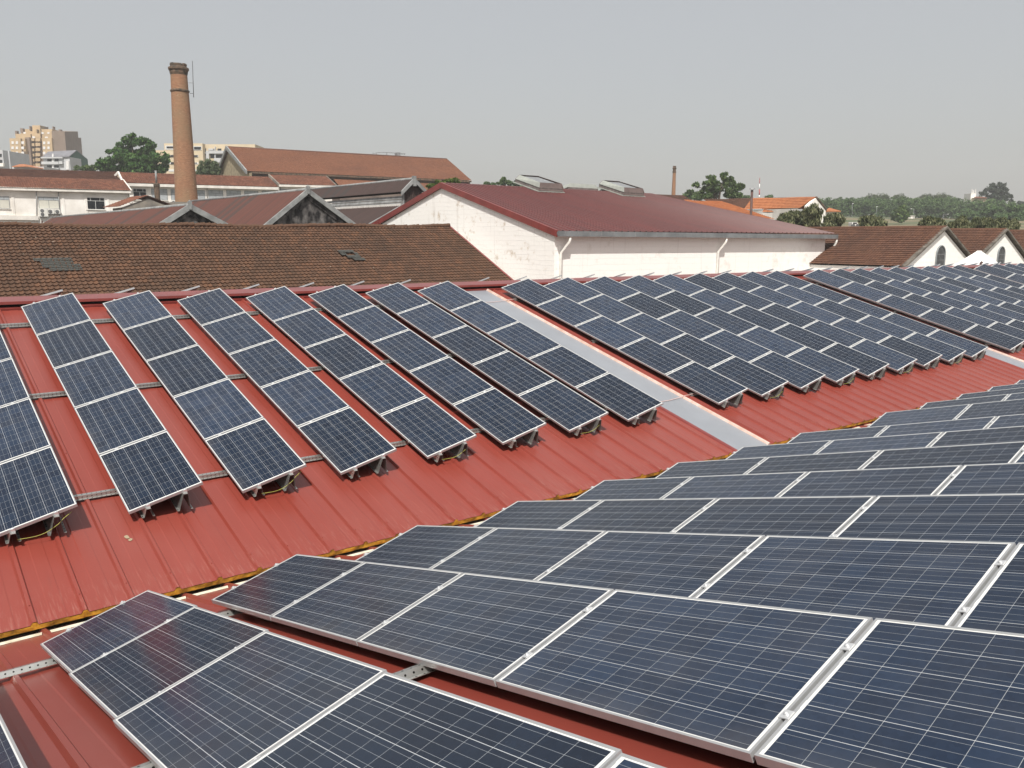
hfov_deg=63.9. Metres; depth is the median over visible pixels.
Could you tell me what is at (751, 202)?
flue pipe
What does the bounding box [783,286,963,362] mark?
support rail
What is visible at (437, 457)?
support rail
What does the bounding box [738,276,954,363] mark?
support rail
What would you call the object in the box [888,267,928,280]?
solar panel
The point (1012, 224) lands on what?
round shrub
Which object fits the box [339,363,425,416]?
solar panel
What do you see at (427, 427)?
solar panel
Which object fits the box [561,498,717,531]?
solar panel
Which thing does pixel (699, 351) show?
solar panel
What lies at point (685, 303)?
solar panel
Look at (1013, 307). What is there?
solar panel
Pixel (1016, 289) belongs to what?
solar panel
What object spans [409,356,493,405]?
solar panel
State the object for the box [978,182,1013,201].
eucalyptus tree
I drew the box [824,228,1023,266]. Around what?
gabled shed
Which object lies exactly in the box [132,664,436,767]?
cross rail
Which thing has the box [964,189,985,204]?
church
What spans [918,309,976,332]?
solar panel
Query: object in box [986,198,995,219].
forest tree
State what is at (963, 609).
support rail
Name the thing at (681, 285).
solar panel
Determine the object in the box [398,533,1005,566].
support rail
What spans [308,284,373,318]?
solar panel
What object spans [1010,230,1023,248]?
gabled shed
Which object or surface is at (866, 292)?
solar panel
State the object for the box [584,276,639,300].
solar panel
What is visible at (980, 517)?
solar panel
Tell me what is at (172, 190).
window
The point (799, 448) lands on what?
solar panel
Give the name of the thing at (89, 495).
cross rail
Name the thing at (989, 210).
broadleaf tree
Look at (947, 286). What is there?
solar panel
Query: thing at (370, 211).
lantern shed
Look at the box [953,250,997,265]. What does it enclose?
canopy tent
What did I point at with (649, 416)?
support rail
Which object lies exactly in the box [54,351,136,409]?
solar panel
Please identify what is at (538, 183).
roof ventilator
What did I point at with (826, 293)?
solar panel
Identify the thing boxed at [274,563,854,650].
support rail
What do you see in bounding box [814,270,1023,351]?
support rail
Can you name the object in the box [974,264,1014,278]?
solar panel
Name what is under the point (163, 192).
window
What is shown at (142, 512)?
support rail
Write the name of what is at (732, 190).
poplar tree
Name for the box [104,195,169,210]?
brick hut
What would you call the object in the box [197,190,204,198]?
window
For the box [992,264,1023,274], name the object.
solar panel
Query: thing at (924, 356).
solar panel
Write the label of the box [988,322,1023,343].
solar panel
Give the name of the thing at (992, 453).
solar panel
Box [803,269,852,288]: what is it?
solar panel
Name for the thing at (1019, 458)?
solar panel
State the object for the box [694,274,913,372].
support rail
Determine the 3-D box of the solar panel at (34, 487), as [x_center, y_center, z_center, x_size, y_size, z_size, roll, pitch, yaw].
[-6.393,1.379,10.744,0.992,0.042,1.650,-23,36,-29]
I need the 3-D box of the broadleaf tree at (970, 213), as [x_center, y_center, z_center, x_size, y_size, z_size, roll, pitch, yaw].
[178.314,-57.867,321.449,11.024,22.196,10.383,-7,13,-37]
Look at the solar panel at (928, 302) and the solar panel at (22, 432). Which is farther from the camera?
the solar panel at (928, 302)
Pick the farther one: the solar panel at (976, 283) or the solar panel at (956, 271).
the solar panel at (956, 271)
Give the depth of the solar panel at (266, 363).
15.85 m
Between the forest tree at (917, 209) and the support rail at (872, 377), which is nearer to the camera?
the support rail at (872, 377)
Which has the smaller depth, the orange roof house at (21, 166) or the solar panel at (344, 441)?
the solar panel at (344, 441)
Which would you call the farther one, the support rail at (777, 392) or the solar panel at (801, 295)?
the solar panel at (801, 295)
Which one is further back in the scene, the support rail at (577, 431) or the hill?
the hill
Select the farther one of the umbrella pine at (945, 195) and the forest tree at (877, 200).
the umbrella pine at (945, 195)
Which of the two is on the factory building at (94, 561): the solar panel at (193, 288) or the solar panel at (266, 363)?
the solar panel at (193, 288)
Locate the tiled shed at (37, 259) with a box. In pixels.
[0,221,512,296]
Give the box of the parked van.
[848,222,858,225]
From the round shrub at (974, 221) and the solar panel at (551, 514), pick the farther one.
the round shrub at (974, 221)
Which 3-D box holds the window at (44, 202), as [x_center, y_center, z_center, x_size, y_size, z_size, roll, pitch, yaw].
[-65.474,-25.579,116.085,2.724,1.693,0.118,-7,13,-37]
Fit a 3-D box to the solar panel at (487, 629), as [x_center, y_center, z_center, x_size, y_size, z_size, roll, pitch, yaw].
[-0.224,1.539,5.361,0.992,0.040,1.650,-26,8,-37]
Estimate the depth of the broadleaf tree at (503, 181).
229.24 m
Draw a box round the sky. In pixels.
[0,0,1023,217]
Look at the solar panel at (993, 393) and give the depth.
17.93 m
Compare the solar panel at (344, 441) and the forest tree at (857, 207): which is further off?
the forest tree at (857, 207)
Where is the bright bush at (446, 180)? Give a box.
[425,177,460,189]
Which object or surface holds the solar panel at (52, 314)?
attached to the support rail at (176, 500)
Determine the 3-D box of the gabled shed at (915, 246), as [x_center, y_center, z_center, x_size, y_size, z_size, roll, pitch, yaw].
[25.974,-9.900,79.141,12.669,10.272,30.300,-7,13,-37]
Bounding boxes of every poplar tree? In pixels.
[683,189,702,200]
[691,172,729,199]
[723,176,745,198]
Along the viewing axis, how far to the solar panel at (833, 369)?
21.98 m
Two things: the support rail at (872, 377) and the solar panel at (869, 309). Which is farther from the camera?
the solar panel at (869, 309)
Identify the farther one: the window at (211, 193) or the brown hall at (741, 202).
the brown hall at (741, 202)
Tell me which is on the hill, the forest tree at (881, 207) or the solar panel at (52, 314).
the forest tree at (881, 207)
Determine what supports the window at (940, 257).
in the gabled shed at (915, 246)
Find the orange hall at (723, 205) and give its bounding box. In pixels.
[685,200,773,218]
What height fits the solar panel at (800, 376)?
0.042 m
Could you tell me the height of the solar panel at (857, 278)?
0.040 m
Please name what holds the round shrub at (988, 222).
on the ground
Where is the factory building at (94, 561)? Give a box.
[0,263,1023,767]
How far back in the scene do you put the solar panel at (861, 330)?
26.05 m
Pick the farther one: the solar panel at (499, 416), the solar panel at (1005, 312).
the solar panel at (1005, 312)
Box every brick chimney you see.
[167,62,197,204]
[671,166,676,194]
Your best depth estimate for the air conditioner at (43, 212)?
115.54 m
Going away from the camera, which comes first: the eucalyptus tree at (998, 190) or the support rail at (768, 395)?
the support rail at (768, 395)
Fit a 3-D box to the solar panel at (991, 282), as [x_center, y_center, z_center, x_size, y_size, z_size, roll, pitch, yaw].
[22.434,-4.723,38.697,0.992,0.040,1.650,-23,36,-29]
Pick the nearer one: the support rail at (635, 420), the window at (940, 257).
the support rail at (635, 420)
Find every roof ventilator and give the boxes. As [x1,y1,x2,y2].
[513,175,564,192]
[563,183,597,189]
[598,180,645,196]
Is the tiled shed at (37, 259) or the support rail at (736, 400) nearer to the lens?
the support rail at (736, 400)
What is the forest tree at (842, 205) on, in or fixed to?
on the hill
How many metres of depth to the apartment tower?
425.84 m
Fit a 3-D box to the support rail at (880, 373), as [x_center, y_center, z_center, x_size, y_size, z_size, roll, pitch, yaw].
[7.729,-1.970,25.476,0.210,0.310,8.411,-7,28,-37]
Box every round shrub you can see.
[776,209,802,225]
[799,203,823,226]
[821,212,846,226]
[858,213,887,225]
[917,215,947,225]
[947,215,972,227]
[971,216,982,227]
[978,217,1006,227]
[995,217,1020,229]
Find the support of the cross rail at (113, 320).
on the factory building at (94, 561)
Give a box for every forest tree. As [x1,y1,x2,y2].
[823,198,830,206]
[826,200,838,209]
[840,198,849,216]
[843,197,856,216]
[853,200,862,216]
[857,200,867,216]
[865,199,876,214]
[874,198,882,213]
[877,200,887,216]
[883,199,890,215]
[885,199,895,216]
[894,197,909,213]
[907,200,914,215]
[911,197,921,217]
[917,199,927,217]
[919,196,931,217]
[924,199,940,217]
[929,197,946,217]
[932,198,946,218]
[945,199,961,218]
[956,201,964,212]
[965,202,976,210]
[973,199,986,210]
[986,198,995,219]
[999,200,1006,211]
[1006,200,1015,211]
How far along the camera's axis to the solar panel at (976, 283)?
37.82 m
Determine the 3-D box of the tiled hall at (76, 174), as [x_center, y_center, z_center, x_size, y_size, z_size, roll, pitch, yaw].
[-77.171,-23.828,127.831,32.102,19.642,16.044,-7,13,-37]
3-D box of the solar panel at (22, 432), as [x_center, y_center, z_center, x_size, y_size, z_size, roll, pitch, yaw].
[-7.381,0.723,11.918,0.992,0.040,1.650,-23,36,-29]
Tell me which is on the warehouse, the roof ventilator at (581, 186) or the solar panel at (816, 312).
the roof ventilator at (581, 186)
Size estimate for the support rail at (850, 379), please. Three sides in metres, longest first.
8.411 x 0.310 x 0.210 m
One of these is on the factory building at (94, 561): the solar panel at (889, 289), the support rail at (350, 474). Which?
the support rail at (350, 474)
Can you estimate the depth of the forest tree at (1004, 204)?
367.68 m
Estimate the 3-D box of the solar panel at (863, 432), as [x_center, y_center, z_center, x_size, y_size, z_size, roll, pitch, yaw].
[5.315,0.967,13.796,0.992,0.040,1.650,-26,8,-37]
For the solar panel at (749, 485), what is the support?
attached to the support rail at (951, 475)
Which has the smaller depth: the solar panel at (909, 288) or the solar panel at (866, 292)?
the solar panel at (866, 292)
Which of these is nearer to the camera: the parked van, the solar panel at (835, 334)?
the solar panel at (835, 334)
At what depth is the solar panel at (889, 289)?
33.08 m
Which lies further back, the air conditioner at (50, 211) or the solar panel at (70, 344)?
the air conditioner at (50, 211)
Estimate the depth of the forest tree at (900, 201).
362.29 m
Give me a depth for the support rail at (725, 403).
18.45 m
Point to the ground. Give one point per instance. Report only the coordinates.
(86, 618)
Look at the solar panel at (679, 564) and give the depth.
6.21 m
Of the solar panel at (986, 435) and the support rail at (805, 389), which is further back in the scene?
the support rail at (805, 389)
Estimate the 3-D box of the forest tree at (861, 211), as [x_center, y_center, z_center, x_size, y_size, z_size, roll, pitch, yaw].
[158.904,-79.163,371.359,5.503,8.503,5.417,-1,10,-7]
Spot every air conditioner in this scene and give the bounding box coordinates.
[38,209,47,216]
[48,209,54,213]
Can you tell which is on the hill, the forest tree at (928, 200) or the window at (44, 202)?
the forest tree at (928, 200)
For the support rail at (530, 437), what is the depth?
15.08 m
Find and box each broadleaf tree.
[73,164,97,170]
[95,132,170,173]
[483,181,495,184]
[496,177,512,185]
[890,204,909,222]
[955,208,984,219]
[979,204,1004,218]
[994,204,1023,220]
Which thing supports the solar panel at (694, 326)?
attached to the support rail at (815, 385)
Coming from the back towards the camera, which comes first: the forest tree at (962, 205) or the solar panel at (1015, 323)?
the forest tree at (962, 205)
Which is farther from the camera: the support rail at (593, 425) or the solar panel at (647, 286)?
the solar panel at (647, 286)
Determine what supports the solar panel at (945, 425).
attached to the support rail
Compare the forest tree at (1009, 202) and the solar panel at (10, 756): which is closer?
the solar panel at (10, 756)
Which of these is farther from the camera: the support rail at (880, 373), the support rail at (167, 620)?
the support rail at (880, 373)
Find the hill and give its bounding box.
[841,217,1023,229]
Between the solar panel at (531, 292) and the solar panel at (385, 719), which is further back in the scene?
the solar panel at (531, 292)
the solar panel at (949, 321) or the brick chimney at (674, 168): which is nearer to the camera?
the solar panel at (949, 321)
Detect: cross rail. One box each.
[0,302,436,327]
[0,609,243,678]
[29,348,511,398]
[73,407,608,500]
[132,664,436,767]
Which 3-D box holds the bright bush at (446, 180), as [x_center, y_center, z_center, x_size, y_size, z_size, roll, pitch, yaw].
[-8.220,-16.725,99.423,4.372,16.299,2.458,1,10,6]
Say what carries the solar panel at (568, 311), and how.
attached to the support rail at (736, 400)
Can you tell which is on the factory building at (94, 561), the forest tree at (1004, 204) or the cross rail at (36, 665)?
the cross rail at (36, 665)
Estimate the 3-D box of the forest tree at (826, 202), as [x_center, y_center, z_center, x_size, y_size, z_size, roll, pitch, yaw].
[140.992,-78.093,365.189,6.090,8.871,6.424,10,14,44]
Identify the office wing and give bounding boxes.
[114,171,335,203]
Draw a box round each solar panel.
[0,331,11,360]
[0,358,29,406]
[0,398,50,462]
[0,446,77,535]
[0,714,26,767]
[21,293,90,334]
[36,320,111,368]
[40,290,62,295]
[40,590,197,673]
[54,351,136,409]
[69,606,268,719]
[74,387,166,455]
[99,431,202,513]
[103,290,171,330]
[113,631,386,767]
[116,287,134,292]
[123,316,197,361]
[146,345,227,398]
[173,378,263,441]
[177,288,245,325]
[182,286,199,290]
[201,312,274,355]
[204,418,306,492]
[211,554,364,619]
[229,339,308,388]
[244,284,258,288]
[244,671,621,767]
[246,286,312,321]
[260,370,349,428]
[271,562,463,645]
[273,308,345,349]
[297,407,396,474]
[304,334,382,380]
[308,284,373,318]
[338,305,408,343]
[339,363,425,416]
[355,525,496,568]
[357,573,613,686]
[365,282,430,314]
[371,329,448,372]
[380,397,476,458]
[397,303,466,338]
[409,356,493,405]
[417,281,480,311]
[431,527,605,579]
[432,325,507,365]
[450,300,518,334]
[453,388,546,444]
[472,351,554,396]
[475,500,602,528]
[487,321,560,359]
[496,589,872,762]
[501,278,562,306]
[518,380,608,432]
[528,345,608,388]
[536,296,601,326]
[537,531,764,597]
[544,277,602,302]
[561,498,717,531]
[573,476,692,499]
[574,315,644,349]
[575,373,662,421]
[579,294,642,322]
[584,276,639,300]
[606,753,665,767]
[617,337,693,375]
[619,292,679,318]
[619,313,685,343]
[620,275,674,297]
[652,274,705,295]
[655,290,713,315]
[655,457,767,477]
[658,310,723,339]
[661,333,733,367]
[662,471,807,498]
[665,361,747,404]
[675,496,875,536]
[684,273,734,293]
[690,289,744,312]
[693,535,1015,625]
[696,307,757,334]
[702,329,771,362]
[709,356,788,396]
[713,272,761,291]
[721,287,773,309]
[726,440,831,458]
[729,305,788,330]
[738,326,805,356]
[740,271,787,289]
[746,450,881,473]
[749,286,800,307]
[750,351,825,389]
[754,618,1023,767]
[760,303,817,327]
[765,270,811,288]
[772,323,836,351]
[776,285,826,304]
[778,465,962,496]
[787,347,859,382]
[787,425,888,442]
[789,301,844,323]
[801,283,850,302]
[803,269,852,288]
[803,320,864,346]
[815,299,868,320]
[816,432,943,453]
[820,343,889,376]
[830,268,874,284]
[832,318,890,342]
[836,493,1023,544]
[839,282,891,302]
[839,298,892,318]
[850,339,917,371]
[851,268,893,283]
[858,315,915,338]
[861,441,1023,468]
[866,280,911,297]
[869,404,970,426]
[871,267,911,281]
[876,416,996,436]
[877,295,932,317]
[878,336,942,366]
[882,313,938,335]
[886,279,930,295]
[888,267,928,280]
[904,278,948,294]
[904,293,952,311]
[904,332,965,361]
[905,266,944,279]
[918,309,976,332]
[919,394,1009,408]
[922,266,960,278]
[922,278,965,292]
[923,292,970,309]
[928,329,987,357]
[929,426,1023,446]
[935,462,1023,494]
[937,265,975,277]
[939,277,980,291]
[942,291,988,307]
[944,307,996,326]
[952,265,989,277]
[954,542,1023,633]
[955,276,995,290]
[955,399,1023,419]
[957,387,1023,398]
[959,289,1004,305]
[963,324,1023,350]
[964,305,1014,323]
[970,275,1010,288]
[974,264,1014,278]
[976,288,1019,303]
[982,303,1023,321]
[985,275,1023,287]
[987,414,1023,427]
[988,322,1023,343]
[988,383,1023,390]
[991,287,1023,300]
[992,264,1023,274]
[999,302,1023,313]
[1003,392,1023,400]
[1004,263,1023,270]
[1006,273,1023,283]
[1006,286,1023,294]
[1006,319,1023,329]
[1013,451,1023,462]
[1015,300,1023,306]
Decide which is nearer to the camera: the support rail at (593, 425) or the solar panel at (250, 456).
the solar panel at (250, 456)
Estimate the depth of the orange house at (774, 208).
130.02 m
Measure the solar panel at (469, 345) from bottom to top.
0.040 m
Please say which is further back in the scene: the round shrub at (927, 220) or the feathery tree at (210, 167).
the feathery tree at (210, 167)
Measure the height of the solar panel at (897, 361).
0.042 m
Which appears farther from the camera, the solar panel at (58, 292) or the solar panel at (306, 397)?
the solar panel at (58, 292)
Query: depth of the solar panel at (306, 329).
17.98 m
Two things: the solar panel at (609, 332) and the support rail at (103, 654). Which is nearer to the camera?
the support rail at (103, 654)
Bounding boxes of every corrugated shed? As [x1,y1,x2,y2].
[44,200,227,224]
[190,185,355,224]
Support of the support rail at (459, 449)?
on the factory building at (94, 561)
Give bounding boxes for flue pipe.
[750,188,754,214]
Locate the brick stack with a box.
[153,170,159,199]
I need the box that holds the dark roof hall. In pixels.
[657,194,690,199]
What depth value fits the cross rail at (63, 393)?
14.74 m
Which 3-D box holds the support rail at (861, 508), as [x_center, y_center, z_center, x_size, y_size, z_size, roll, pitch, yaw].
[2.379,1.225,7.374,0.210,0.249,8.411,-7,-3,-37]
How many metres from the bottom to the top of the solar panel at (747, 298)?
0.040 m
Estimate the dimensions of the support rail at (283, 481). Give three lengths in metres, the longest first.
8.411 x 0.315 x 0.210 m
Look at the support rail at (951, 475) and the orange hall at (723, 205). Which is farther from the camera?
the orange hall at (723, 205)
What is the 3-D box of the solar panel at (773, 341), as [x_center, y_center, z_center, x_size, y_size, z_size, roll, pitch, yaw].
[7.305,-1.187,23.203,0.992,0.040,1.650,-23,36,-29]
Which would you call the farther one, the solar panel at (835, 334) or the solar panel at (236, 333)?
the solar panel at (835, 334)
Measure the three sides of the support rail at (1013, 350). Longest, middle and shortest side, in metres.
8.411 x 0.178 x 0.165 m
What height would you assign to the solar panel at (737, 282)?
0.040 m
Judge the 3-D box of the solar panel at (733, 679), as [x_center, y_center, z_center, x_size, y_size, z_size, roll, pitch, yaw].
[0.768,1.335,4.035,0.992,0.042,1.650,-26,8,-37]
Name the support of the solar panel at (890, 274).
attached to the support rail
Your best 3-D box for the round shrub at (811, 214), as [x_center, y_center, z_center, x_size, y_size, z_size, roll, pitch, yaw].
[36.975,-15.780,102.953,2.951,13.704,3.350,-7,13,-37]
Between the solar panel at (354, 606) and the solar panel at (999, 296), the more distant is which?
the solar panel at (999, 296)
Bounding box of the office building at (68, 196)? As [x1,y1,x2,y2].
[0,176,131,222]
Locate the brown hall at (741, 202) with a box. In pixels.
[704,198,749,207]
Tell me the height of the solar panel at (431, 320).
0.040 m
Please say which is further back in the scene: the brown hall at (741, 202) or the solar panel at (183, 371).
the brown hall at (741, 202)
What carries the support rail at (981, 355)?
on the factory building at (94, 561)
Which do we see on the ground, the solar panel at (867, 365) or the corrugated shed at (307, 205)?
the corrugated shed at (307, 205)
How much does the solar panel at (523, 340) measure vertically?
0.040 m
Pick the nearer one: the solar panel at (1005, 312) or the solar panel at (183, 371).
the solar panel at (183, 371)
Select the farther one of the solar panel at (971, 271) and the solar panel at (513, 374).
the solar panel at (971, 271)
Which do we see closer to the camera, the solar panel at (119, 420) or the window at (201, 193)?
the solar panel at (119, 420)
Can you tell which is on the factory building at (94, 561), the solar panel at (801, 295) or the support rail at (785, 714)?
the support rail at (785, 714)
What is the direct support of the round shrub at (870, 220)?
on the ground
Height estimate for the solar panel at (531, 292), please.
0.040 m
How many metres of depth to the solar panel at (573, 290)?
24.77 m
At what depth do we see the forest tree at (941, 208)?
365.32 m
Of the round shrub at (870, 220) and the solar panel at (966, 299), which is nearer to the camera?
the solar panel at (966, 299)
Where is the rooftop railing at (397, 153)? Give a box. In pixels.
[373,152,404,155]
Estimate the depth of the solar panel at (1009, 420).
11.77 m
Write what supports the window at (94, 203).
in the office building at (68, 196)
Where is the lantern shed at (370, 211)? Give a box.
[310,176,425,223]
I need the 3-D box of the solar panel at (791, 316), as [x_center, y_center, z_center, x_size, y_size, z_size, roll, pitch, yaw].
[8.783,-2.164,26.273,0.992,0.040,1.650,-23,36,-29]
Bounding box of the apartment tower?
[9,125,81,166]
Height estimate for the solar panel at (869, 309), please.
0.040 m
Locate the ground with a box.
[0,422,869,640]
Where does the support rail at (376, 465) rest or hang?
on the factory building at (94, 561)
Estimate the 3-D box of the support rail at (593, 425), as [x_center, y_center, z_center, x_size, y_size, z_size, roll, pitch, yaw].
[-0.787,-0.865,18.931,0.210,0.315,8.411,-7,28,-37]
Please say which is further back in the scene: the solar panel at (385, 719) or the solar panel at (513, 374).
the solar panel at (513, 374)
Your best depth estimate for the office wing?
137.22 m
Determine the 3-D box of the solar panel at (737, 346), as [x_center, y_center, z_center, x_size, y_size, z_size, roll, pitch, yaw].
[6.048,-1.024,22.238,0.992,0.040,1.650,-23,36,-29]
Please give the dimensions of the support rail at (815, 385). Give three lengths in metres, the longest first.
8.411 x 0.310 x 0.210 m
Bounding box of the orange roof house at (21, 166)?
[12,164,58,169]
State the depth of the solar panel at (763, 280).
30.52 m
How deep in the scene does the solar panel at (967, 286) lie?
36.87 m
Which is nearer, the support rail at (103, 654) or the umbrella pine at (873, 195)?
the support rail at (103, 654)
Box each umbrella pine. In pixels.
[866,193,878,198]
[877,193,889,199]
[936,192,951,197]
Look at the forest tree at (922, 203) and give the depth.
367.35 m
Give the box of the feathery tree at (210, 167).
[196,158,221,174]
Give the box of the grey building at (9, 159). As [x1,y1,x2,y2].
[0,150,29,168]
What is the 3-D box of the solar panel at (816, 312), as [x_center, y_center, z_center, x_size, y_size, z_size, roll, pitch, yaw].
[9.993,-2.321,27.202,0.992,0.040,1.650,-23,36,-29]
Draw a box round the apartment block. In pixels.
[156,143,263,173]
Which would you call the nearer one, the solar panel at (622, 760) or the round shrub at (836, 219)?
the solar panel at (622, 760)
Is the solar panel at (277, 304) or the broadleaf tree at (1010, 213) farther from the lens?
the broadleaf tree at (1010, 213)
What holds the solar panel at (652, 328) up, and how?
attached to the support rail at (777, 392)
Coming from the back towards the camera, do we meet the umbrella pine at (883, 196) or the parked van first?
the umbrella pine at (883, 196)
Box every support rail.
[3,527,20,543]
[10,402,66,535]
[33,302,154,517]
[59,295,192,510]
[66,628,259,761]
[113,299,264,496]
[120,601,352,697]
[137,292,297,490]
[187,296,359,478]
[208,290,387,473]
[231,586,794,719]
[254,294,443,461]
[274,288,467,457]
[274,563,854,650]
[316,292,517,447]
[334,286,538,444]
[363,553,969,613]
[373,289,582,435]
[389,284,601,431]
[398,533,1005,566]
[424,288,639,424]
[473,302,656,421]
[473,525,836,536]
[501,507,866,509]
[520,280,742,404]
[542,303,728,407]
[548,283,770,399]
[590,474,955,487]
[598,277,821,389]
[622,280,843,385]
[622,298,809,391]
[632,276,855,383]
[636,314,784,396]
[654,279,875,379]
[664,275,885,377]
[684,278,903,373]
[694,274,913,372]
[712,277,929,368]
[721,273,939,367]
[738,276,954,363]
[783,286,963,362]
[804,277,1015,352]
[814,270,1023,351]
[847,299,985,358]
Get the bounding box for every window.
[0,196,9,208]
[38,197,58,208]
[86,197,104,209]
[133,188,145,200]
[151,189,168,200]
[171,189,174,200]
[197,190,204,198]
[208,190,222,197]
[226,190,240,195]
[244,191,257,194]
[935,245,945,265]
[996,246,1005,263]
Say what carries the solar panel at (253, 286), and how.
on the factory building at (94, 561)
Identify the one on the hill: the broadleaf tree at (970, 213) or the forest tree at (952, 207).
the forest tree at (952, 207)
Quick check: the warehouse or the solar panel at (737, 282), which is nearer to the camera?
the solar panel at (737, 282)
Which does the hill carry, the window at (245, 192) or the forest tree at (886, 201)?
the forest tree at (886, 201)
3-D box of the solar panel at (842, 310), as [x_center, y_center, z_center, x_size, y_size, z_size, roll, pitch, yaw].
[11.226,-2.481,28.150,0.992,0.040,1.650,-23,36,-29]
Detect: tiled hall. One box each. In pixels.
[0,168,119,187]
[218,146,471,205]
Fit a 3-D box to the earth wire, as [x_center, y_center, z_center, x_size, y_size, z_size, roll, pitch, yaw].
[-5.821,1.769,10.242,0.622,0.235,0.047,-7,13,-37]
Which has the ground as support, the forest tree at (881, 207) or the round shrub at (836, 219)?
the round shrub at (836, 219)
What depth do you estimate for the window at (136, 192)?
128.66 m
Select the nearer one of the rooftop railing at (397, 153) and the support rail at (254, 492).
the support rail at (254, 492)
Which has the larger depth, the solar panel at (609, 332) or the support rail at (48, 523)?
the solar panel at (609, 332)
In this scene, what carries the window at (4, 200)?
in the office building at (68, 196)
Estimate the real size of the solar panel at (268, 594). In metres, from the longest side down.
1.650 x 0.992 x 0.040 m
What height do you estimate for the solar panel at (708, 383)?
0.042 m
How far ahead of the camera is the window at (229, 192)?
137.56 m
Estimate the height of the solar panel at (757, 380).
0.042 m
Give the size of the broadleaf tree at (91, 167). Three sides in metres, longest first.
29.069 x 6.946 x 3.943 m
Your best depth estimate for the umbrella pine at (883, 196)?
426.49 m
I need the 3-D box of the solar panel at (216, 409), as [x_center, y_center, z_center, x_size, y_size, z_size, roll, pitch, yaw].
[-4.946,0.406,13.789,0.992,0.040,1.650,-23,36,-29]
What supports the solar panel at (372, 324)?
attached to the support rail at (530, 437)
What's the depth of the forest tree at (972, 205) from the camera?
365.07 m
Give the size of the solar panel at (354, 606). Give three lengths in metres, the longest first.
1.650 x 0.992 x 0.040 m
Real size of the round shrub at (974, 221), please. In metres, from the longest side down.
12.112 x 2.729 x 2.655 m
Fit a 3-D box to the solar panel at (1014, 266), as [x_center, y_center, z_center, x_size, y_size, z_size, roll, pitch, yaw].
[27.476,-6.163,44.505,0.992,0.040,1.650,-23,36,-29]
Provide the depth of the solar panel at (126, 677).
5.63 m
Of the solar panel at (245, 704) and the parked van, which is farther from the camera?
the parked van
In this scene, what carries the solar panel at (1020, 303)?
attached to the support rail
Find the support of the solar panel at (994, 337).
attached to the support rail at (1018, 348)
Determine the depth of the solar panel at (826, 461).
10.53 m
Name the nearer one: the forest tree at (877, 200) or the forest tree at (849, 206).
the forest tree at (849, 206)
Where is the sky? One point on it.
(824, 99)
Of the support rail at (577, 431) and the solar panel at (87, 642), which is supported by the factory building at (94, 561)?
the support rail at (577, 431)
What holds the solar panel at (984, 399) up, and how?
attached to the support rail
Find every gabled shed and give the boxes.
[757,226,970,269]
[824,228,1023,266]
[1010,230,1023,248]
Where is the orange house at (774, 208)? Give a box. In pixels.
[744,196,826,222]
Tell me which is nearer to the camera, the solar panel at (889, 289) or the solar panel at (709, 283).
the solar panel at (709, 283)
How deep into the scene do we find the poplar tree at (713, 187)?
189.19 m
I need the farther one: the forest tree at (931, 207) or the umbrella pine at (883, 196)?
the umbrella pine at (883, 196)
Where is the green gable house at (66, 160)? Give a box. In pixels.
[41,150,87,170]
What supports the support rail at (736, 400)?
on the factory building at (94, 561)
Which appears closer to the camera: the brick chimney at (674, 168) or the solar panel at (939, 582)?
the solar panel at (939, 582)
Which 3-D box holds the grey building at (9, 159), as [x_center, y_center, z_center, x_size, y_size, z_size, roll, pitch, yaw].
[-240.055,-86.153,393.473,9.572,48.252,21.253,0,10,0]
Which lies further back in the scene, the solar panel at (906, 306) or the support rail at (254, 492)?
the solar panel at (906, 306)
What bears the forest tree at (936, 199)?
on the hill
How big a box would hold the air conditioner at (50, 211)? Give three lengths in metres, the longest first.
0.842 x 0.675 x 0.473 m
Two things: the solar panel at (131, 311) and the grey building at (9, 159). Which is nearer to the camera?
the solar panel at (131, 311)
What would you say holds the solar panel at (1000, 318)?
attached to the support rail
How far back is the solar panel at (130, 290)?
20.01 m
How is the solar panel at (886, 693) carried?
attached to the support rail at (845, 646)
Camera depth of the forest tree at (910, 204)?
362.64 m
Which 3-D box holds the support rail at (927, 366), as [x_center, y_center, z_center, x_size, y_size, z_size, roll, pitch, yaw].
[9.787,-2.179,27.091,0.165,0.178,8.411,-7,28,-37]
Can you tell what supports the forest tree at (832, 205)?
on the hill
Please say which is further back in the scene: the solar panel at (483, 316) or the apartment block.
the apartment block
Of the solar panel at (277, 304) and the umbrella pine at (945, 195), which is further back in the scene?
the umbrella pine at (945, 195)
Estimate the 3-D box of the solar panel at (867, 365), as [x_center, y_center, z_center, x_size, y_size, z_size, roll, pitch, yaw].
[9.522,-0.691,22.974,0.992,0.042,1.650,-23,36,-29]
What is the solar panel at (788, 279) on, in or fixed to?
attached to the support rail at (981, 355)
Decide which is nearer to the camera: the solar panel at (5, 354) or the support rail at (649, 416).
the solar panel at (5, 354)
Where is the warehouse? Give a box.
[371,182,837,279]
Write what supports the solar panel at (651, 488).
attached to the support rail at (951, 475)
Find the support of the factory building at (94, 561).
on the ground
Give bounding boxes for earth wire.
[17,512,70,539]
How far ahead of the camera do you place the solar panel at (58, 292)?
19.04 m
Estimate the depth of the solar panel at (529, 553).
7.55 m
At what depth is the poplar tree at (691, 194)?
229.24 m
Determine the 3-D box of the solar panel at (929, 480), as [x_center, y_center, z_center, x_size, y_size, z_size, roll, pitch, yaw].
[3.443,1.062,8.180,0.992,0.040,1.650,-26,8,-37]
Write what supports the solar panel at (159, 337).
attached to the support rail at (283, 481)
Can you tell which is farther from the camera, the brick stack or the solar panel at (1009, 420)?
the brick stack
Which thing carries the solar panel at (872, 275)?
attached to the support rail
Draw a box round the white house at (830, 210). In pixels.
[825,208,840,215]
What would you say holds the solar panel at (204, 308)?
attached to the support rail at (376, 465)

